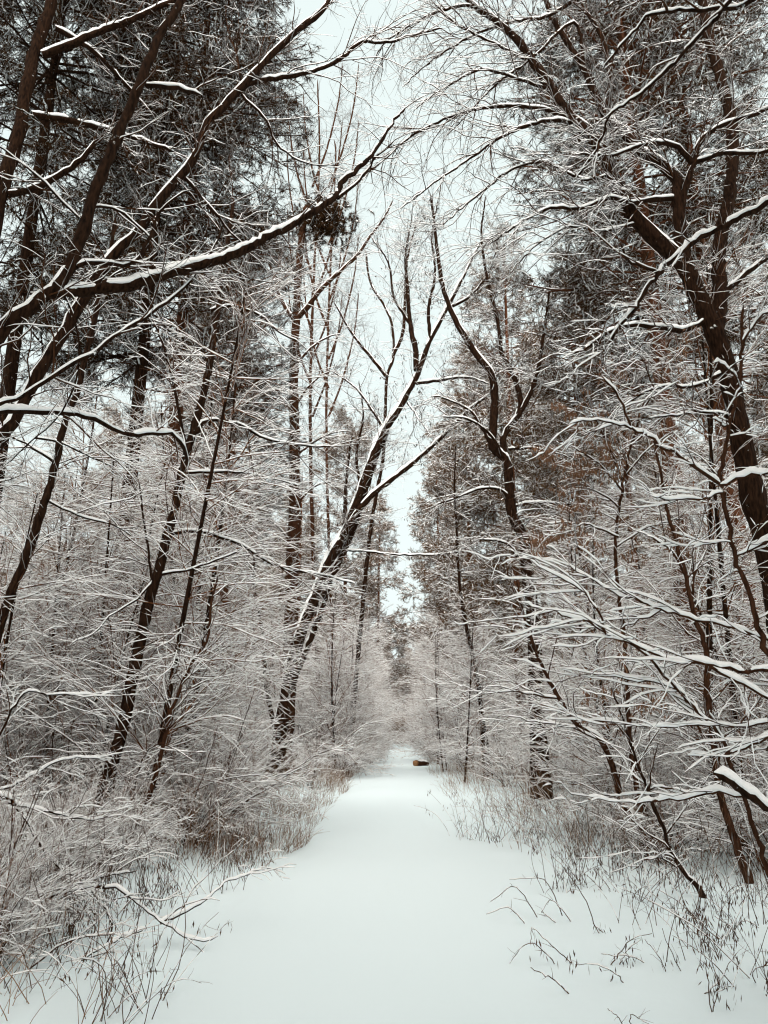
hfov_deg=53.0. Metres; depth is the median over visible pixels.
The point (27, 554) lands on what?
slanting tree
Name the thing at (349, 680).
bare sapling
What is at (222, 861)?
dry weed
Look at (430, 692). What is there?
bare sapling
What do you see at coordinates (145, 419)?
bare sapling
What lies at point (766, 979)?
dry weed
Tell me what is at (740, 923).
dry weed
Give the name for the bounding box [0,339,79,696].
bare sapling
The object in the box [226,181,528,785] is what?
double tree
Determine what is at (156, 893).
dry weed
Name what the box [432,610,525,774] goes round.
bare sapling
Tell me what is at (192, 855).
dry weed
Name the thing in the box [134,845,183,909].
dry weed
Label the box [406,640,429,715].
pine tree
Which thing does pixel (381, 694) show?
bare sapling
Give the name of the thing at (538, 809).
dry weed
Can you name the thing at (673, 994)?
snow ground
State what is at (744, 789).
broken bough
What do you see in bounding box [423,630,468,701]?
bare sapling
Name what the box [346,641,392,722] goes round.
bare sapling
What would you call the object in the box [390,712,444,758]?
snowy shrub
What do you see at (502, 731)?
snowy shrub
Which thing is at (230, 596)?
pine tree
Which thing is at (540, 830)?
dry weed
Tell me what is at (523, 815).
dry weed
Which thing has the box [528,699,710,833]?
snowy shrub
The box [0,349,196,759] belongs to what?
bare sapling
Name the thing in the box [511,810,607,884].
dry weed
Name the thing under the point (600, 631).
bare sapling
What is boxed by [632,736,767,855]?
snowy shrub
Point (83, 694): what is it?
drooping branch
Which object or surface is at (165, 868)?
dry weed
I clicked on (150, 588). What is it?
snag tree
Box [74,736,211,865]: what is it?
snowy shrub
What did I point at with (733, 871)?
dry weed
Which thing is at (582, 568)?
bare sapling
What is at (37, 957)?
dry weed
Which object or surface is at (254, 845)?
dry weed
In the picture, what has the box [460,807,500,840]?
dry weed
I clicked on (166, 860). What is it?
dry weed
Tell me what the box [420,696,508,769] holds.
snowy shrub
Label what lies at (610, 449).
seed sapling
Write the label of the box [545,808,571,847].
dry weed
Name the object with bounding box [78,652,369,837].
snowy shrub
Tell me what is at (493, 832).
dry weed
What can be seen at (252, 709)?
snowy shrub
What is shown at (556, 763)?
snowy shrub
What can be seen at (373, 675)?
bare sapling
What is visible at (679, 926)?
dry weed
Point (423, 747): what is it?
snowy shrub
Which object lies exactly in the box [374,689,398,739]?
bare sapling
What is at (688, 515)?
pine tree
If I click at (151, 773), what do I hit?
snowy shrub
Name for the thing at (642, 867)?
dry weed
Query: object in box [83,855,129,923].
dry weed
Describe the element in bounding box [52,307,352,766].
bare sapling
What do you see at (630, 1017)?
dry weed
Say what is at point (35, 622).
bare sapling
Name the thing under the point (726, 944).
dry weed
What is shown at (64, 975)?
dry weed
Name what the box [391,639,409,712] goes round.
pine tree
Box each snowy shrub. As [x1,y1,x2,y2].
[0,558,271,820]
[0,585,316,832]
[0,623,196,824]
[0,646,225,820]
[0,667,155,825]
[0,684,95,840]
[0,741,138,927]
[0,744,174,848]
[0,746,164,932]
[0,747,151,882]
[0,752,197,867]
[0,753,160,995]
[0,757,154,874]
[0,784,88,881]
[0,785,98,899]
[0,792,97,965]
[0,801,63,888]
[0,816,105,966]
[0,829,47,911]
[0,843,89,964]
[1,750,177,869]
[1,757,194,891]
[1,802,99,873]
[2,707,74,795]
[5,887,50,948]
[6,624,232,793]
[6,775,120,872]
[8,607,264,790]
[8,812,132,882]
[33,695,139,807]
[38,742,153,861]
[65,799,186,870]
[67,709,317,859]
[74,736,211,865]
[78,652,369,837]
[78,695,328,846]
[84,707,288,846]
[94,720,277,854]
[138,657,296,818]
[205,634,277,748]
[220,704,316,771]
[225,696,287,767]
[225,703,313,767]
[226,679,277,746]
[228,684,368,766]
[234,639,409,768]
[244,693,328,744]
[257,663,406,763]
[258,719,353,789]
[286,703,376,777]
[294,712,387,774]
[304,702,407,766]
[317,719,404,768]
[322,726,402,777]
[357,734,390,762]
[361,706,409,760]
[363,711,407,759]
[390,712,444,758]
[399,713,445,760]
[401,736,455,760]
[404,705,522,770]
[407,689,509,760]
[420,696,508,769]
[423,701,462,760]
[423,711,524,772]
[428,650,637,777]
[441,715,555,786]
[446,618,724,833]
[451,675,551,745]
[452,636,683,790]
[457,676,557,771]
[459,684,558,765]
[461,684,584,767]
[465,727,583,792]
[470,725,553,774]
[474,695,517,741]
[485,698,588,785]
[496,732,571,781]
[519,726,598,788]
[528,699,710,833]
[532,578,767,848]
[540,690,709,842]
[547,702,707,824]
[551,610,742,767]
[556,743,747,864]
[558,655,762,833]
[558,685,767,848]
[561,595,767,837]
[578,694,757,805]
[583,708,765,839]
[591,611,767,849]
[606,594,767,843]
[616,710,767,870]
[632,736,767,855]
[684,760,767,849]
[720,648,767,772]
[727,735,767,826]
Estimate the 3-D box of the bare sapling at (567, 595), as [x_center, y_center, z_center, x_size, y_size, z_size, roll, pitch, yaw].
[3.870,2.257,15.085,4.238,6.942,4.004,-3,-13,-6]
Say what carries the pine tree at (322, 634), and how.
on the snow ground at (673, 994)
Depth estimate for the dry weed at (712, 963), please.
4.74 m
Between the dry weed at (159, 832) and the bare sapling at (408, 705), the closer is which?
the dry weed at (159, 832)
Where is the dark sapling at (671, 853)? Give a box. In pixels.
[577,640,718,898]
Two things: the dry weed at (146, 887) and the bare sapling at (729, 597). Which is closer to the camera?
the dry weed at (146, 887)
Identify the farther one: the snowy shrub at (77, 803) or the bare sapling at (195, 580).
the bare sapling at (195, 580)
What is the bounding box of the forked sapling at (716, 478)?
[526,268,767,687]
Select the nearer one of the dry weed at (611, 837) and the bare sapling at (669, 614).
the dry weed at (611, 837)
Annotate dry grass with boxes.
[0,738,376,1023]
[421,741,767,885]
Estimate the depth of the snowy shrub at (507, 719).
24.63 m
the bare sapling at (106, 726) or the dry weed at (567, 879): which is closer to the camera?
the dry weed at (567, 879)
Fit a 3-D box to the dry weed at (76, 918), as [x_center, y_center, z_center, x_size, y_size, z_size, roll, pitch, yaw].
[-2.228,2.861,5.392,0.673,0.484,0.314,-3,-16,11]
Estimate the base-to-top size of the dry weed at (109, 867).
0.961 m
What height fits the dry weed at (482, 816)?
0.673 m
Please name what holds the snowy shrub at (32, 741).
on the snow ground at (673, 994)
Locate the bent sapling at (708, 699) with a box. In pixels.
[598,426,767,883]
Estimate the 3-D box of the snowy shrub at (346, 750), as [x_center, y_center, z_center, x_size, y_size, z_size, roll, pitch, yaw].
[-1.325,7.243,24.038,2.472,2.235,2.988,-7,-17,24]
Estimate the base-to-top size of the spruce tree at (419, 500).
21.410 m
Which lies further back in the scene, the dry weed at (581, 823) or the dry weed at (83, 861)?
the dry weed at (581, 823)
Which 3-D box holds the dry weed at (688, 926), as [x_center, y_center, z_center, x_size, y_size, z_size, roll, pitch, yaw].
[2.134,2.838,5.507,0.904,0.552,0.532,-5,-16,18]
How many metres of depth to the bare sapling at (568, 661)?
20.63 m
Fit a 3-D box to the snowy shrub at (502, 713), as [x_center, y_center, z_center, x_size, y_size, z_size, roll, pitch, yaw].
[4.715,4.327,16.599,4.752,3.598,5.143,13,-20,-40]
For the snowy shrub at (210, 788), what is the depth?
10.03 m
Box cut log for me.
[413,760,428,765]
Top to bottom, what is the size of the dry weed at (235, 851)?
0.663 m
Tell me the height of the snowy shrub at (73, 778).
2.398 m
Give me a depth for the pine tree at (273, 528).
54.89 m
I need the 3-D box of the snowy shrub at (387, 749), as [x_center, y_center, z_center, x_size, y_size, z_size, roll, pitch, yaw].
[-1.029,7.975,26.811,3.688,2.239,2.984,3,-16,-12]
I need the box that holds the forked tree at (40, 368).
[0,0,480,528]
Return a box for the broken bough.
[714,765,767,811]
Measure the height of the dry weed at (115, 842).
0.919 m
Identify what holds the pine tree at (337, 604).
on the snow ground at (673, 994)
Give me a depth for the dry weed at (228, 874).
7.58 m
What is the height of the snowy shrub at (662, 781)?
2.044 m
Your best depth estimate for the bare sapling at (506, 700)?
29.93 m
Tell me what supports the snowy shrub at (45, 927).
on the snow ground at (673, 994)
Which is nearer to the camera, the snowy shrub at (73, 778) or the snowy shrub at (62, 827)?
the snowy shrub at (62, 827)
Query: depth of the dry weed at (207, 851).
8.47 m
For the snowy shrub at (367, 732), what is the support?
on the snow ground at (673, 994)
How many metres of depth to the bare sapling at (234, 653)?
22.69 m
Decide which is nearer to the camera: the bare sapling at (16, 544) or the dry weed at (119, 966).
the dry weed at (119, 966)
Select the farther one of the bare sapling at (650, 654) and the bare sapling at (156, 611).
the bare sapling at (650, 654)
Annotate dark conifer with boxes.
[0,0,233,508]
[0,0,316,785]
[58,0,326,800]
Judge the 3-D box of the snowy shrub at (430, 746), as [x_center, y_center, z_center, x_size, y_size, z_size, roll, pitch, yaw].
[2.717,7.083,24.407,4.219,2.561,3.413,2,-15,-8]
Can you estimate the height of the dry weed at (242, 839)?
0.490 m
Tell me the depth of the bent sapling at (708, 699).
8.50 m
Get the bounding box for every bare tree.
[262,46,367,732]
[289,64,379,678]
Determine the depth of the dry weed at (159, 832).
9.05 m
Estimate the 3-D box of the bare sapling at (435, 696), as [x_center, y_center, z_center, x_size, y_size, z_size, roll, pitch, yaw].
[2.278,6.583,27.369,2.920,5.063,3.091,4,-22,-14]
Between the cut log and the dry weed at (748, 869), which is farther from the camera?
the cut log
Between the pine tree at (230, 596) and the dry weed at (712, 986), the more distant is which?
the pine tree at (230, 596)
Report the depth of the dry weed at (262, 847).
8.77 m
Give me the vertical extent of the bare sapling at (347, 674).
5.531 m
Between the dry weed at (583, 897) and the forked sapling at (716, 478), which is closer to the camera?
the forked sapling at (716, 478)
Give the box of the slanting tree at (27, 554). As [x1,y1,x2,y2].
[0,189,194,651]
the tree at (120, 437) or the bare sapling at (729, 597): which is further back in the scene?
the tree at (120, 437)
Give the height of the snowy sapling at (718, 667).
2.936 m
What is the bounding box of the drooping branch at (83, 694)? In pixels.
[0,657,178,898]
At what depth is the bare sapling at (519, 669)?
25.46 m
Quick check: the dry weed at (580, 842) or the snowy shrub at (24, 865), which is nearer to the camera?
the snowy shrub at (24, 865)
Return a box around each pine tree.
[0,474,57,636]
[0,541,26,642]
[23,530,64,661]
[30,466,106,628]
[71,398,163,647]
[136,427,197,585]
[137,244,285,646]
[157,213,318,778]
[187,546,248,678]
[192,477,249,662]
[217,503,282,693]
[244,534,280,659]
[247,465,342,715]
[247,517,321,701]
[253,515,306,663]
[300,566,338,682]
[302,397,390,664]
[324,587,342,649]
[330,592,352,673]
[335,604,363,654]
[375,622,398,705]
[382,645,402,714]
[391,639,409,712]
[398,648,415,709]
[399,637,419,699]
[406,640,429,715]
[469,601,514,718]
[476,0,767,816]
[480,568,525,702]
[488,258,676,779]
[489,319,576,618]
[534,234,707,766]
[537,0,767,734]
[537,421,614,685]
[615,421,703,624]
[615,543,661,665]
[645,507,723,693]
[651,446,715,637]
[653,330,764,660]
[715,236,767,583]
[743,352,767,602]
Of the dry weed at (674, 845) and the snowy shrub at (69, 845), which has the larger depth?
the dry weed at (674, 845)
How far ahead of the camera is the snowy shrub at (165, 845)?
7.98 m
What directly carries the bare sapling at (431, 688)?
on the snow ground at (673, 994)
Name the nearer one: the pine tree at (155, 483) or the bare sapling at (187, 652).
the bare sapling at (187, 652)
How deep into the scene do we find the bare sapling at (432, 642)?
42.71 m
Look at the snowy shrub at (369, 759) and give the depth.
23.14 m
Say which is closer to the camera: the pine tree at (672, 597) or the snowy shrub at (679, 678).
the snowy shrub at (679, 678)
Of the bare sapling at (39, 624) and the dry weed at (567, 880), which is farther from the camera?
the bare sapling at (39, 624)
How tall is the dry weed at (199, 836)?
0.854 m
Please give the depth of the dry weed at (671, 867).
7.59 m
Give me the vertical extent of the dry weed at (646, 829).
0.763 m
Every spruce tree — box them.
[335,494,421,696]
[388,446,482,691]
[397,347,540,703]
[419,216,618,737]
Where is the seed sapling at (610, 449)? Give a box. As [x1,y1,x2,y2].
[517,324,703,857]
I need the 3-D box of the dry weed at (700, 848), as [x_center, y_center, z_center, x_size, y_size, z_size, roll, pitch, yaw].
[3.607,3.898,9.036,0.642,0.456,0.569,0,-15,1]
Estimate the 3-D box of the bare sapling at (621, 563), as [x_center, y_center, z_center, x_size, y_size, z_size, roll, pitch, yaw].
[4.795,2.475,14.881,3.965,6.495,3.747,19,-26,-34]
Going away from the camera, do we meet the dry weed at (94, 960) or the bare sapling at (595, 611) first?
the dry weed at (94, 960)
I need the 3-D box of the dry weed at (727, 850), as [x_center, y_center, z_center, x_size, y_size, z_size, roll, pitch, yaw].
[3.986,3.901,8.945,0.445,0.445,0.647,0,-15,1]
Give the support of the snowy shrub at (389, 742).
on the snow ground at (673, 994)
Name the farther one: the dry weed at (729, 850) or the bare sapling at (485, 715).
the bare sapling at (485, 715)
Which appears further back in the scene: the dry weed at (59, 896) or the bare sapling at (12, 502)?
the bare sapling at (12, 502)
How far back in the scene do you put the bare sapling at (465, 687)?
32.09 m
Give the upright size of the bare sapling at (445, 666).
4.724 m
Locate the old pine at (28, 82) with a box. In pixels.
[0,0,224,237]
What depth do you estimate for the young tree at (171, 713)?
9.21 m
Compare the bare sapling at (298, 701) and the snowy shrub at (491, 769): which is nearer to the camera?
the snowy shrub at (491, 769)
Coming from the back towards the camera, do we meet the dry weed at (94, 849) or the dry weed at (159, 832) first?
the dry weed at (159, 832)
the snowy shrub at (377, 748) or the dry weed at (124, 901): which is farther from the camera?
the snowy shrub at (377, 748)
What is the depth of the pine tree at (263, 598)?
59.53 m
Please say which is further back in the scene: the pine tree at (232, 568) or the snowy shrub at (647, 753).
the pine tree at (232, 568)
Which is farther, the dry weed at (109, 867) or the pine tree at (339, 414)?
the pine tree at (339, 414)
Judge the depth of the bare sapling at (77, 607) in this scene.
17.41 m
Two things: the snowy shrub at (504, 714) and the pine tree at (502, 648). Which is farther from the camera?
the pine tree at (502, 648)
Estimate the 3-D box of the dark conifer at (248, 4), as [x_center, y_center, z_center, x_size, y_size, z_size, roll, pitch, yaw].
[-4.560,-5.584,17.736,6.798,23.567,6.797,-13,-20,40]
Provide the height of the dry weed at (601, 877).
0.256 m
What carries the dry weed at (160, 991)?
on the snow ground at (673, 994)
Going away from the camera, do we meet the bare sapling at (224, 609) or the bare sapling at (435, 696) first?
the bare sapling at (224, 609)
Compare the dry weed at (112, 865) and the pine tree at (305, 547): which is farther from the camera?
the pine tree at (305, 547)
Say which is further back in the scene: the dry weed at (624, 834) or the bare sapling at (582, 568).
the bare sapling at (582, 568)
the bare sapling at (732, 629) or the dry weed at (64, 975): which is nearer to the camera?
the dry weed at (64, 975)
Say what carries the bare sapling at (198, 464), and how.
on the snow ground at (673, 994)
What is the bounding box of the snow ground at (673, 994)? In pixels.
[0,724,767,1023]
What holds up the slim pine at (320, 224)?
on the snow ground at (673, 994)
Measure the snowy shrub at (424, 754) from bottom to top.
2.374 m
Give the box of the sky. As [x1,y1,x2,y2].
[0,0,767,718]
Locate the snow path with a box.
[157,743,548,1023]
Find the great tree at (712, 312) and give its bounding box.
[294,0,767,633]
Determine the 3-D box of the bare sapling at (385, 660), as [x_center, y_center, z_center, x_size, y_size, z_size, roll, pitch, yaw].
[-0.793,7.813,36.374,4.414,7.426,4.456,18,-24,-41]
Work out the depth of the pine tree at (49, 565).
56.41 m
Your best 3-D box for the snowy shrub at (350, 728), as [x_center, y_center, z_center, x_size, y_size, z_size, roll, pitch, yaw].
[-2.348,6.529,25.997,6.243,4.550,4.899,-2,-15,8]
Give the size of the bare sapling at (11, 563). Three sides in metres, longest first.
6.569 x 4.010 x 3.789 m
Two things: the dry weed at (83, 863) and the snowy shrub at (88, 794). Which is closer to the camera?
the dry weed at (83, 863)
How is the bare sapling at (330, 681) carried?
on the snow ground at (673, 994)
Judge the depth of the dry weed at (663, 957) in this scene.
4.99 m
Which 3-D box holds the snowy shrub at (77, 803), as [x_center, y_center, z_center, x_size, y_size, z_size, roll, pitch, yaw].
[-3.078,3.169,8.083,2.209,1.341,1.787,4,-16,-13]
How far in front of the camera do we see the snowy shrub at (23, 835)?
7.01 m
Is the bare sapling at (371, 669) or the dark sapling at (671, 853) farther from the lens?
the bare sapling at (371, 669)
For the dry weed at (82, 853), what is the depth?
7.01 m
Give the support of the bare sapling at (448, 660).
on the snow ground at (673, 994)
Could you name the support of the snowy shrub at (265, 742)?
on the snow ground at (673, 994)
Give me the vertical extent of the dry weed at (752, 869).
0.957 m
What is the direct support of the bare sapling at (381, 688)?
on the snow ground at (673, 994)
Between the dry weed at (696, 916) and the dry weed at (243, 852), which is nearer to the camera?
the dry weed at (696, 916)
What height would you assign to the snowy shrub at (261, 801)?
2.087 m
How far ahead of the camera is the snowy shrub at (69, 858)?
6.36 m
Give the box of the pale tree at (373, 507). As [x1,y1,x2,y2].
[314,203,428,770]
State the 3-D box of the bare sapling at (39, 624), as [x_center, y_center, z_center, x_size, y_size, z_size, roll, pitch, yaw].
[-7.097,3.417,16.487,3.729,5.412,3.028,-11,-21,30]
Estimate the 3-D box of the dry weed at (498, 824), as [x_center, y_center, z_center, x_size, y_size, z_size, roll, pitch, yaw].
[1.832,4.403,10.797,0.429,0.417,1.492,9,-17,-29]
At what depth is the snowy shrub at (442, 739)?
31.43 m
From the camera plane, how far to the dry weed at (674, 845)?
8.50 m
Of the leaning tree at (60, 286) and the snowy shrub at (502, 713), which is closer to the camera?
the leaning tree at (60, 286)
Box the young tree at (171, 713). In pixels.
[115,558,252,854]
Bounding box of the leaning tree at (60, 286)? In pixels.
[0,0,443,610]
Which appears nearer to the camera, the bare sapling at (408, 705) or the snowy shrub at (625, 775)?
the snowy shrub at (625, 775)
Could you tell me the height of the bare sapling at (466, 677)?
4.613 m
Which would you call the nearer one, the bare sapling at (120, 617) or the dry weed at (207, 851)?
the dry weed at (207, 851)
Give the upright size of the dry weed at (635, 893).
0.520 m
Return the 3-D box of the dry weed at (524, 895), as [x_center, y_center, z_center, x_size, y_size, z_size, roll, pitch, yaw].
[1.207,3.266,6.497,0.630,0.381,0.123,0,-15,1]
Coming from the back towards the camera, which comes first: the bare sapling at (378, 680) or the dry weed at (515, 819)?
the bare sapling at (378, 680)
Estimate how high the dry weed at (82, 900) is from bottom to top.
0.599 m
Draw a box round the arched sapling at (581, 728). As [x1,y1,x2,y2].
[419,536,665,852]
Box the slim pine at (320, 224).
[237,185,418,771]
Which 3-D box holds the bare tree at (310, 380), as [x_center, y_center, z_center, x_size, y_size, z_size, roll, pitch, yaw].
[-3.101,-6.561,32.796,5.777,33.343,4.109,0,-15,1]
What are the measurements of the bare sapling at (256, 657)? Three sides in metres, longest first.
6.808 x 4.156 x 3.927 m
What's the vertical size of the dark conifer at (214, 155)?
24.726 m
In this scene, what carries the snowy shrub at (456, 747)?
on the snow ground at (673, 994)
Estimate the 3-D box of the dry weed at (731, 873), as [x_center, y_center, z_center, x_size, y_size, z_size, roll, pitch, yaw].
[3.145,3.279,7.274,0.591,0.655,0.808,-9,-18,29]
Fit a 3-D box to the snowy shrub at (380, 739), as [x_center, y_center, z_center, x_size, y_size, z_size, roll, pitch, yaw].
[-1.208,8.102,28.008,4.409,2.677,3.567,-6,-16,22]
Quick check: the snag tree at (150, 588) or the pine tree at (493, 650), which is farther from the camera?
the pine tree at (493, 650)
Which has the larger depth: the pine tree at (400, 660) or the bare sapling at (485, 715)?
the pine tree at (400, 660)
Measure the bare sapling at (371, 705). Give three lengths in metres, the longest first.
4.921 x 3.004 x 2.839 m
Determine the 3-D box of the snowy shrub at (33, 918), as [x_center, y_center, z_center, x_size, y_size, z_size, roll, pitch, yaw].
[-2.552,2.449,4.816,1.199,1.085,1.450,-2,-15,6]
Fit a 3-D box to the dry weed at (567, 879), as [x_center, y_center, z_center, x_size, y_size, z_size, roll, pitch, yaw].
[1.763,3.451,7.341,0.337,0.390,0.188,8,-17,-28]
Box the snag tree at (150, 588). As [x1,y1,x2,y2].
[14,136,383,814]
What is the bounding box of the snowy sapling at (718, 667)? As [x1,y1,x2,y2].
[453,502,767,883]
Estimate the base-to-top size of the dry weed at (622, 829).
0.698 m
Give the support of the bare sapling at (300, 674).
on the snow ground at (673, 994)
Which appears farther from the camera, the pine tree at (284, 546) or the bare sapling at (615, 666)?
the pine tree at (284, 546)
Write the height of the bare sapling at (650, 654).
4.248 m
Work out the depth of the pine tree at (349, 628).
63.59 m
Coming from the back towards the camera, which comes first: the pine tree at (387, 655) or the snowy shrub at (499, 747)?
the pine tree at (387, 655)
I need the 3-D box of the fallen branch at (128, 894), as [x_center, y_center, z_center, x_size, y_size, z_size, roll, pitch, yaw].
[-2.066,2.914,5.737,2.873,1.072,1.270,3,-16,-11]
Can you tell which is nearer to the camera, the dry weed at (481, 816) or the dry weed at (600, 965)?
the dry weed at (600, 965)
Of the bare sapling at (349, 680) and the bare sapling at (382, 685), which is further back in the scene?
the bare sapling at (382, 685)
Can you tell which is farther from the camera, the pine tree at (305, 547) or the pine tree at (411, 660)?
the pine tree at (411, 660)
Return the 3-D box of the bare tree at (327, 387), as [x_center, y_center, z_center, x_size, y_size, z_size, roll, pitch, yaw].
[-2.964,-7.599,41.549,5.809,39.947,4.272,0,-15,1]
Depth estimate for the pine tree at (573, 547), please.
38.56 m
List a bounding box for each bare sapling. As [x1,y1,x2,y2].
[0,233,362,837]
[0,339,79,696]
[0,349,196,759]
[0,392,234,812]
[0,405,277,791]
[0,421,171,816]
[0,431,146,789]
[0,443,74,735]
[0,451,155,749]
[0,477,63,746]
[0,482,57,748]
[0,482,70,760]
[0,516,156,802]
[0,548,46,745]
[1,561,93,758]
[2,548,103,751]
[3,473,232,782]
[9,435,249,755]
[11,543,139,713]
[15,525,216,790]
[17,545,136,740]
[42,497,227,780]
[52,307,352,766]
[55,315,374,810]
[66,452,320,761]
[80,349,303,746]
[145,589,252,770]
[176,557,245,746]
[191,591,271,739]
[228,581,305,738]
[231,606,310,733]
[242,609,322,744]
[247,614,339,717]
[272,657,330,749]
[292,556,407,768]
[294,615,379,743]
[295,626,377,757]
[296,612,388,770]
[296,642,359,705]
[299,606,397,761]
[300,626,398,764]
[305,642,385,725]
[311,608,399,738]
[324,615,390,732]
[324,638,387,754]
[330,619,401,721]
[337,601,399,726]
[344,632,397,737]
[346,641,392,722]
[354,648,389,734]
[361,658,402,723]
[368,650,401,733]
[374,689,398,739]
[387,619,475,771]
[389,609,451,724]
[390,600,485,763]
[398,631,443,737]
[402,636,468,768]
[403,630,465,744]
[405,593,455,712]
[407,619,478,702]
[407,651,469,715]
[411,652,458,757]
[414,644,459,736]
[416,651,465,719]
[418,583,527,781]
[423,617,483,735]
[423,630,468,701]
[423,634,482,768]
[425,613,519,774]
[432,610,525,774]
[440,654,508,737]
[451,665,485,733]
[477,655,526,721]
[478,644,526,719]
[479,468,680,782]
[489,621,566,713]
[490,444,670,750]
[490,491,714,836]
[493,576,619,760]
[502,606,555,710]
[517,456,722,771]
[537,204,767,845]
[545,198,767,846]
[545,604,596,751]
[552,534,631,711]
[574,592,673,712]
[578,607,651,746]
[585,432,767,773]
[588,411,767,825]
[599,568,724,701]
[600,605,675,761]
[629,465,767,765]
[674,582,767,758]
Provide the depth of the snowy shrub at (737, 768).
9.68 m
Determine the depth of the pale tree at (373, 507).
30.94 m
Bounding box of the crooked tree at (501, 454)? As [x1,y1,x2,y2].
[391,171,611,799]
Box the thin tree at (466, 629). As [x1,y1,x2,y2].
[429,433,505,780]
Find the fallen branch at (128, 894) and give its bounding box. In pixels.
[1,834,296,961]
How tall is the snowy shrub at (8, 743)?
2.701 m
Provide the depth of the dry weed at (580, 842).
9.09 m
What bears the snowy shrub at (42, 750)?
on the snow ground at (673, 994)
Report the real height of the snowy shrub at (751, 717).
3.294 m
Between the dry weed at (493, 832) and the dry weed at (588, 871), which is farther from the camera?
the dry weed at (493, 832)
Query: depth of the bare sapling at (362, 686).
26.92 m
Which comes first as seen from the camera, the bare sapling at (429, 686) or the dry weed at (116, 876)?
the dry weed at (116, 876)
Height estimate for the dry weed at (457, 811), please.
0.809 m
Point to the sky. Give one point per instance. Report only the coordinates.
(374, 9)
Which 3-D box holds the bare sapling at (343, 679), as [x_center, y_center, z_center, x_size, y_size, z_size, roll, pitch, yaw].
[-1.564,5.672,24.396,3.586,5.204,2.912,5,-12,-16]
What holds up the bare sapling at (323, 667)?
on the snow ground at (673, 994)
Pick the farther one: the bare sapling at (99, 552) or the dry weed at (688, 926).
the bare sapling at (99, 552)
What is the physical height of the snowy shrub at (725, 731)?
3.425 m
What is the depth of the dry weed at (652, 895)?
6.01 m
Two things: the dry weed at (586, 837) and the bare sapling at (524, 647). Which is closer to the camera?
the dry weed at (586, 837)
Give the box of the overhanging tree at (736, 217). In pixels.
[542,0,767,398]
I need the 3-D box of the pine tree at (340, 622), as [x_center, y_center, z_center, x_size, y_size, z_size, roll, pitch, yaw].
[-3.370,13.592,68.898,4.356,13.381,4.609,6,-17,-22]
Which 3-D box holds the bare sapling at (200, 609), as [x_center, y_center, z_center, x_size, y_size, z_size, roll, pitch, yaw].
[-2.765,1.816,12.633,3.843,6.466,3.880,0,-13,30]
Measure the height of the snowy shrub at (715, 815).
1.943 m
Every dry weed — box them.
[0,873,77,975]
[0,909,89,993]
[6,865,98,953]
[13,886,71,954]
[18,860,95,934]
[19,837,139,962]
[25,795,141,897]
[25,899,147,1022]
[28,861,97,938]
[30,887,113,957]
[32,827,130,915]
[36,887,111,973]
[51,842,133,909]
[53,858,115,934]
[54,806,113,942]
[54,813,140,906]
[60,814,154,917]
[60,824,101,875]
[61,855,231,1013]
[64,838,160,937]
[66,857,191,1023]
[72,822,135,897]
[78,859,134,921]
[81,856,141,917]
[83,845,146,900]
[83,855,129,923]
[87,816,160,907]
[91,788,152,871]
[112,804,210,892]
[118,845,168,904]
[118,865,179,914]
[122,824,184,966]
[124,912,218,1023]
[125,826,181,920]
[129,783,165,859]
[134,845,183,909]
[136,775,194,891]
[141,834,198,898]
[151,793,214,863]
[153,860,189,892]
[158,791,232,894]
[170,840,217,866]
[180,837,228,871]
[200,796,244,870]
[212,853,245,892]
[218,833,284,870]
[222,814,257,873]
[224,827,268,881]
[230,823,251,860]
[233,820,273,864]
[233,823,273,867]
[235,813,279,846]
[418,799,497,837]
[427,784,491,836]
[451,789,513,842]
[451,799,483,839]
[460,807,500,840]
[468,797,486,837]
[480,796,528,841]
[484,817,500,841]
[487,894,571,923]
[490,877,562,916]
[492,807,559,837]
[495,809,545,843]
[500,786,545,836]
[505,797,532,833]
[509,927,572,963]
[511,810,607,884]
[522,804,571,845]
[530,967,569,993]
[531,787,556,834]
[531,834,575,893]
[533,828,581,885]
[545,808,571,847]
[550,854,610,933]
[552,865,587,889]
[553,797,622,844]
[554,856,580,892]
[555,823,593,880]
[556,813,617,865]
[556,831,595,863]
[557,950,624,982]
[558,839,628,889]
[568,821,587,858]
[570,804,602,887]
[571,803,621,847]
[571,823,596,859]
[579,811,598,840]
[582,796,642,882]
[586,863,618,892]
[589,824,640,865]
[590,804,653,868]
[591,858,684,924]
[592,813,645,852]
[596,790,656,867]
[604,929,651,967]
[605,805,663,857]
[608,824,693,881]
[608,836,699,902]
[608,1009,649,1023]
[609,843,632,876]
[616,828,659,866]
[616,859,748,954]
[620,872,767,983]
[624,839,738,936]
[625,820,660,864]
[634,809,712,884]
[635,830,667,884]
[642,825,685,869]
[644,829,703,868]
[645,843,699,886]
[645,928,680,971]
[655,894,767,977]
[656,798,733,915]
[657,812,705,868]
[657,889,758,941]
[663,822,712,869]
[664,877,732,945]
[665,888,714,966]
[669,853,705,893]
[671,863,708,893]
[672,826,726,862]
[672,924,746,990]
[674,827,751,896]
[677,833,766,903]
[679,824,744,919]
[682,810,759,918]
[682,890,742,962]
[691,831,767,874]
[693,914,741,1011]
[703,833,744,865]
[704,952,736,993]
[705,849,741,933]
[715,812,767,907]
[727,858,762,891]
[728,799,766,925]
[754,946,767,996]
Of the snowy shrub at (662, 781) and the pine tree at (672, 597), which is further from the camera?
the pine tree at (672, 597)
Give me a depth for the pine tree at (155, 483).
52.26 m
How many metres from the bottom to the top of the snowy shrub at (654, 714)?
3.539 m
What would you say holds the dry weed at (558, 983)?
on the snow ground at (673, 994)
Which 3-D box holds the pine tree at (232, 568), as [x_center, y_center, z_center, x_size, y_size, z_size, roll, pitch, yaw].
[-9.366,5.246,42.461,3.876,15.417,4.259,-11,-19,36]

